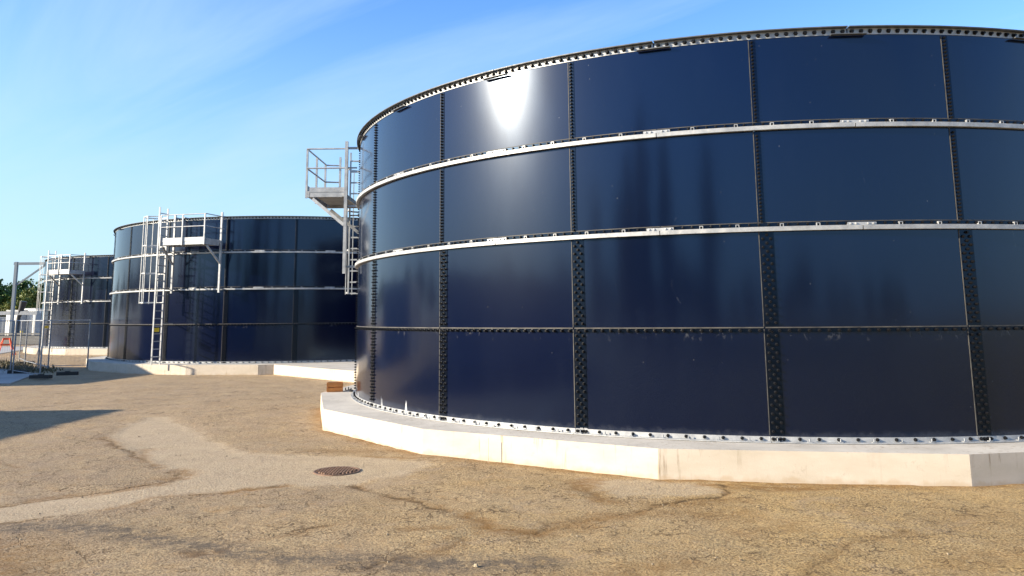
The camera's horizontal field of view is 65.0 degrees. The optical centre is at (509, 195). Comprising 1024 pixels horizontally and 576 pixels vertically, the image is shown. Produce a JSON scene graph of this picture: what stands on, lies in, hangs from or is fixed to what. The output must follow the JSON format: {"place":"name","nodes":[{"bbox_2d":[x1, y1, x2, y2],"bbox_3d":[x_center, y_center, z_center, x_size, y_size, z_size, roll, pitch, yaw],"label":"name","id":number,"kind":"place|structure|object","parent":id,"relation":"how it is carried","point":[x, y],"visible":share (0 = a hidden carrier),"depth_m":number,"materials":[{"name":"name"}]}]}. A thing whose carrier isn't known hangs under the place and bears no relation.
{"place":"outdoors","nodes":[
{"label":"outdoors","id":0,"kind":"place"},
{"bbox_2d":[0,347,22,353],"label":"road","id":1,"kind":"structure","parent":0,"point":[4,350],"depth_m":57.15,"materials":[{"name":"concrete"}]},
{"bbox_2d":[0,370,33,383],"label":"pavement","id":2,"kind":"structure","parent":0,"point":[5,378],"depth_m":28.76,"materials":[{"name":"concrete"}]},
{"bbox_2d":[0,320,14,369],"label":"wire fence","id":3,"kind":"object","parent":2,"relation":"on","point":[10,342],"visible":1,"depth_m":31.18,"materials":[{"name":"grey metal"}]},
{"bbox_2d":[7,369,27,373],"bbox_3d":[-18.944,6.778,30.993,0.760,0.150,0.220,1,-9,-8],"label":"rubber block","id":4,"kind":"object","parent":2,"relation":"on","point":[10,372],"depth_m":30.88,"materials":[{"name":"grey rubber"}]},
{"bbox_2d":[12,320,44,374],"bbox_3d":[-17.784,5.623,29.666,0.056,2.030,3.540,8,-12,-44],"label":"wire fence","id":5,"kind":"object","parent":2,"relation":"on","point":[13,370],"visible":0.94,"depth_m":29.58,"materials":[{"name":"grey metal"}]},
{"bbox_2d":[0,301,39,332],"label":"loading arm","id":6,"kind":"object","parent":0,"point":[20,312],"visible":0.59,"depth_m":92.85},
{"bbox_2d":[0,344,1023,575],"bbox_3d":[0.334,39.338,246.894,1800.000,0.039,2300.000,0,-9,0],"label":"ground","id":7,"kind":"structure","parent":0,"point":[245,430],"depth_m":8.58,"materials":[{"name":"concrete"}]},
{"bbox_2d":[0,317,5,332],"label":"site container","id":8,"kind":"object","parent":7,"relation":"on","point":[2,325],"visible":0.16,"depth_m":103.33,"materials":[{"name":"white metal"}]},
{"bbox_2d":[0,338,15,354],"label":"folding barrier","id":9,"kind":"object","parent":7,"relation":"on","point":[2,341],"visible":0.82,"depth_m":48.73,"materials":[{"name":"orange paint"}]},
{"bbox_2d":[0,279,19,303],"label":"broadleaf tree","id":10,"kind":"object","parent":7,"relation":"on","point":[5,294],"visible":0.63,"depth_m":117.11,"materials":[{"name":"green plant"}]},
{"bbox_2d":[0,290,22,315],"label":"broadleaf tree","id":11,"kind":"object","parent":7,"relation":"on","point":[1,306],"visible":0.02,"depth_m":115.70,"materials":[{"name":"green plant"}]},
{"bbox_2d":[5,310,26,332],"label":"site container","id":12,"kind":"object","parent":7,"relation":"on","point":[23,317],"visible":0.15,"depth_m":101.65,"materials":[{"name":"white metal"}]},
{"bbox_2d":[19,315,26,332],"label":"door","id":13,"kind":"structure","parent":12,"relation":"in","point":[24,317],"depth_m":101.53,"materials":[{"name":"grey metal"}]},
{"bbox_2d":[6,282,26,293],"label":"broadleaf tree","id":14,"kind":"object","parent":7,"relation":"on","point":[11,285],"visible":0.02,"depth_m":122.93,"materials":[{"name":"green plant"}]},
{"bbox_2d":[0,333,39,343],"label":"pipe bundle","id":15,"kind":"object","parent":7,"relation":"on","point":[18,338],"depth_m":70.20,"materials":[{"name":"grey metal"}]},
{"bbox_2d":[3,286,42,310],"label":"broadleaf tree","id":16,"kind":"object","parent":7,"relation":"on","point":[30,297],"visible":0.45,"depth_m":113.98,"materials":[{"name":"green plant"}]},
{"bbox_2d":[18,321,28,360],"bbox_3d":[-24.091,7.212,39.831,0.056,2.030,3.443,6,-10,-35],"label":"wire fence","id":17,"kind":"object","parent":7,"relation":"on","point":[21,339],"visible":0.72,"depth_m":40.99,"materials":[{"name":"grey metal"}]},
{"bbox_2d":[17,278,34,291],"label":"broadleaf tree","id":18,"kind":"object","parent":7,"relation":"on","point":[25,284],"visible":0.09,"depth_m":125.21,"materials":[{"name":"green plant"}]},
{"bbox_2d":[9,262,45,332],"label":"steel gantry","id":19,"kind":"object","parent":7,"relation":"on","point":[14,289],"visible":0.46,"depth_m":72.63,"materials":[{"name":"grey metal"}]},
{"bbox_2d":[0,359,62,373],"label":"weeds","id":20,"kind":"object","parent":7,"relation":"on","point":[6,364],"visible":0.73,"depth_m":34.44,"materials":[{"name":"green plant"}]},
{"bbox_2d":[24,308,41,332],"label":"site container","id":21,"kind":"object","parent":7,"relation":"on","point":[33,317],"visible":0.3,"depth_m":101.55,"materials":[{"name":"white metal"}]},
{"bbox_2d":[35,313,41,332],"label":"door","id":22,"kind":"structure","parent":21,"relation":"in","point":[38,317],"depth_m":101.59,"materials":[{"name":"grey metal"}]},
{"bbox_2d":[24,320,51,368],"bbox_3d":[-21.015,6.570,35.754,0.056,2.030,6.388,6,-11,-38],"label":"wire fence","id":23,"kind":"object","parent":7,"relation":"on","point":[49,343],"visible":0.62,"depth_m":35.37,"materials":[{"name":"grey metal"}]},
{"bbox_2d":[35,278,43,305],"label":"conifer tree","id":24,"kind":"object","parent":7,"relation":"on","point":[41,289],"visible":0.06,"depth_m":119.22,"materials":[{"name":"plant"}]},
{"bbox_2d":[29,374,52,378],"bbox_3d":[-16.390,6.320,28.102,0.760,0.150,0.220,0,-9,0],"label":"rubber block","id":25,"kind":"object","parent":7,"relation":"on","point":[40,376],"depth_m":27.99,"materials":[{"name":"grey rubber"}]},
{"bbox_2d":[37,320,90,368],"bbox_3d":[-18.794,6.277,33.936,1.911,2.030,0.056,2,-9,-17],"label":"wire fence","id":26,"kind":"object","parent":7,"relation":"on","point":[38,366],"visible":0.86,"depth_m":33.97,"materials":[{"name":"grey metal"}]},
{"bbox_2d":[23,345,107,354],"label":"concrete plinth","id":27,"kind":"structure","parent":7,"relation":"on","point":[80,351],"depth_m":47.94,"materials":[{"name":"beige concrete"}]},
{"bbox_2d":[39,255,113,347],"bbox_3d":[-23.186,7.668,57.200,17.611,5.618,17.614,0,-9,-3],"label":"storage tank","id":28,"kind":"object","parent":27,"relation":"on","point":[94,307],"visible":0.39,"depth_m":49.15,"materials":[{"name":"blue metal"}]},
{"bbox_2d":[36,251,88,347],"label":"access platform","id":29,"kind":"structure","parent":28,"relation":"attached to","point":[54,272],"depth_m":48.96,"materials":[{"name":"metal"}]},
{"bbox_2d":[56,371,78,375],"bbox_3d":[-16.648,6.685,30.265,0.760,0.150,0.220,2,-9,-17],"label":"rubber block","id":30,"kind":"object","parent":7,"relation":"on","point":[67,373],"depth_m":30.17,"materials":[{"name":"grey rubber"}]},
{"bbox_2d":[86,356,353,374],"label":"concrete plinth","id":31,"kind":"structure","parent":7,"relation":"on","point":[101,364],"depth_m":30.01,"materials":[{"name":"beige concrete"}]},
{"bbox_2d":[105,216,358,363],"bbox_3d":[-9.819,4.866,39.396,17.611,5.618,17.614,0,-9,-4],"label":"storage tank","id":32,"kind":"object","parent":31,"relation":"on","point":[281,297],"visible":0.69,"depth_m":31.12,"materials":[{"name":"blue metal"}]},
{"bbox_2d":[139,207,226,364],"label":"access platform","id":33,"kind":"structure","parent":32,"relation":"attached to","point":[173,242],"depth_m":30.54,"materials":[{"name":"metal"}]},
{"bbox_2d":[274,363,355,382],"bbox_3d":[-5.212,6.410,29.291,6.009,0.510,10.412,4,-10,-26],"label":"concrete apron","id":34,"kind":"object","parent":7,"relation":"on","point":[343,372],"visible":0.16,"depth_m":27.68,"materials":[{"name":"white concrete"}]},
{"bbox_2d":[313,466,359,475],"bbox_3d":[-2.307,3.708,10.761,0.618,0.066,0.618,0,-9,0],"label":"manhole cover","id":35,"kind":"object","parent":7,"relation":"on","point":[337,471],"visible":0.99,"depth_m":10.71,"materials":[{"name":"metal"}]},
{"bbox_2d":[10,394,1014,573],"bbox_3d":[-4.841,4.101,13.404,8.345,0.025,23.566,6,-11,-37],"label":"loose grit","id":36,"kind":"object","parent":7,"relation":"on","point":[475,565],"visible":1,"depth_m":7.47,"materials":[{"name":"gravel"}]},
{"bbox_2d":[320,385,1023,485],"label":"concrete plinth","id":37,"kind":"structure","parent":7,"relation":"on","point":[343,412],"depth_m":10.15,"materials":[{"name":"white concrete"}]},
{"bbox_2d":[327,382,342,391],"bbox_3d":[-4.008,4.400,18.473,0.366,0.202,0.278,1,-9,-12],"label":"wooden crate","id":38,"kind":"object","parent":37,"relation":"on","point":[334,386],"visible":1,"depth_m":18.35,"materials":[{"name":"brown wood"}]},
{"bbox_2d":[351,25,1023,443],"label":"storage tank","id":39,"kind":"object","parent":37,"relation":"on","point":[807,235],"visible":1,"depth_m":11.22,"materials":[{"name":"blue metal"}]},
{"bbox_2d":[305,141,359,294],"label":"access platform","id":40,"kind":"structure","parent":39,"relation":"attached to","point":[324,198],"depth_m":18.79,"materials":[{"name":"metal"}]},
{"bbox_2d":[0,0,1023,289],"label":"sky","id":41,"kind":"structure","parent":0,"point":[113,113],"materials":[{"name":"blue"}]}
]}

